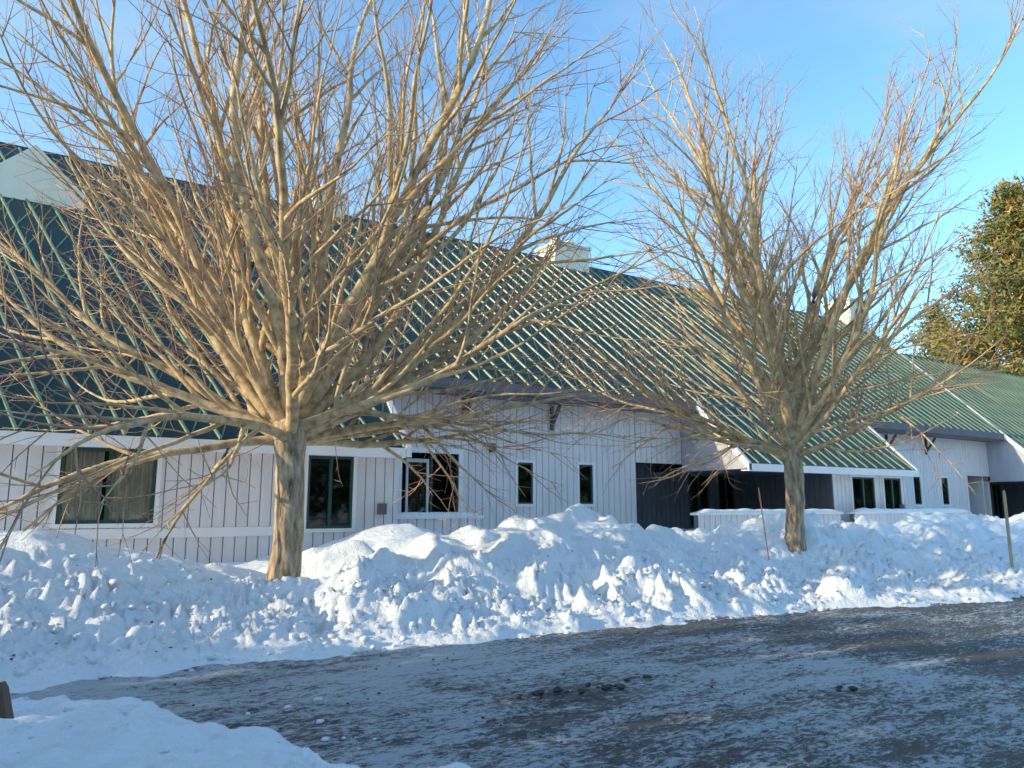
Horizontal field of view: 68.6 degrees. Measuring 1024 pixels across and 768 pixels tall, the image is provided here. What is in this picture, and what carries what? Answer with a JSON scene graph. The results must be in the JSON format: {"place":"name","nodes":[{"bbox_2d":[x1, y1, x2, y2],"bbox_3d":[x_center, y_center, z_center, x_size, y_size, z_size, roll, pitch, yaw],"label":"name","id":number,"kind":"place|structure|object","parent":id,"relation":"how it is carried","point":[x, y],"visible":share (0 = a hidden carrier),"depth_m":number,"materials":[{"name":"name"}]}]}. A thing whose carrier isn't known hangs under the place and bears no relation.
{"place":"outdoors","nodes":[
{"label":"outdoors","id":0,"kind":"place"},
{"bbox_2d":[99,451,589,525],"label":"interiors","id":1,"kind":"object","parent":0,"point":[319,494],"visible":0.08,"depth_m":22.08,"materials":[{"name":"black"}]},
{"bbox_2d":[0,503,1023,767],"bbox_3d":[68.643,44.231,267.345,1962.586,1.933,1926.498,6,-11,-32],"label":"snowy ground","id":2,"kind":"structure","parent":0,"point":[458,579],"depth_m":10.32,"materials":[{"name":"white snow"}]},
{"bbox_2d":[0,681,13,718],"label":"wooden stake","id":3,"kind":"object","parent":2,"relation":"in","point":[6,710],"visible":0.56,"depth_m":4.37,"materials":[{"name":"brown wood"}]},
{"bbox_2d":[0,0,713,580],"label":"bare tree","id":4,"kind":"object","parent":2,"relation":"on","point":[292,418],"visible":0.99,"depth_m":10.75,"materials":[{"name":"brown plant"}]},
{"bbox_2d":[0,394,1023,563],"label":"walls","id":5,"kind":"structure","parent":2,"relation":"on","point":[623,498],"depth_m":23.05,"materials":[{"name":"paint"}]},
{"bbox_2d":[0,332,1023,538],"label":"trim","id":6,"kind":"structure","parent":5,"relation":"attached to","point":[59,440],"depth_m":20.39,"materials":[{"name":"white paint"}]},
{"bbox_2d":[397,508,967,515],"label":"snow caps","id":7,"kind":"object","parent":6,"relation":"on","point":[742,510],"visible":0.88,"depth_m":23.35,"materials":[{"name":"white snow"}]},
{"bbox_2d":[0,142,1023,475],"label":"roof","id":8,"kind":"structure","parent":5,"relation":"on","point":[1006,414],"depth_m":23.84,"materials":[{"name":"green metal"}]},
{"bbox_2d":[0,144,868,332],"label":"chimneys","id":9,"kind":"object","parent":8,"relation":"on","point":[11,186],"visible":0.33,"depth_m":20.02,"materials":[{"name":"beige paint"}]},
{"bbox_2d":[55,447,1003,528],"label":"windows","id":10,"kind":"structure","parent":5,"relation":"attached to","point":[863,492],"depth_m":16.51,"materials":[{"name":"black glass"}]},
{"bbox_2d":[758,488,769,559],"bbox_3d":[4.950,2.910,14.683,0.271,1.753,0.026,6,-11,-32],"label":"snow marker stake","id":11,"kind":"object","parent":2,"relation":"on","point":[763,524],"visible":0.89,"depth_m":14.69,"materials":[{"name":"orange paint"}]},
{"bbox_2d":[537,0,1023,553],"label":"bare tree","id":12,"kind":"object","parent":2,"relation":"on","point":[789,396],"visible":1,"depth_m":15.33,"materials":[{"name":"brown plant"}]},
{"bbox_2d":[894,298,963,359],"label":"pine tree","id":13,"kind":"object","parent":2,"relation":"on","point":[931,319],"visible":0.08,"depth_m":83.86,"materials":[{"name":"green plant"}]},
{"bbox_2d":[928,326,983,366],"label":"pine tree","id":14,"kind":"object","parent":2,"relation":"on","point":[946,341],"visible":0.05,"depth_m":61.90,"materials":[{"name":"green plant"}]},
{"bbox_2d":[903,170,1023,375],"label":"pine tree","id":15,"kind":"object","parent":2,"relation":"on","point":[1011,253],"visible":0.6,"depth_m":60.85,"materials":[{"name":"green plant"}]},
{"bbox_2d":[1003,490,1013,568],"bbox_3d":[11.351,3.513,17.151,0.068,2.151,0.068,-2,-9,13],"label":"wooden stake","id":16,"kind":"object","parent":2,"relation":"in","point":[1008,531],"visible":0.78,"depth_m":17.16,"materials":[{"name":"brown wood"}]},
{"bbox_2d":[0,0,1023,364],"label":"sky","id":17,"kind":"structure","parent":0,"point":[843,42],"materials":[{"name":"blue"}]},
{"bbox_2d":[10,595,1023,767],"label":"road","id":18,"kind":"structure","parent":0,"point":[966,710],"depth_m":6.81,"materials":[{"name":"grey asphalt"}]},
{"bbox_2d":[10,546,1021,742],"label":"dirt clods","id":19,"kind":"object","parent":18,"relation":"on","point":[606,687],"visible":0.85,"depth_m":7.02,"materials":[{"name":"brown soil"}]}
]}

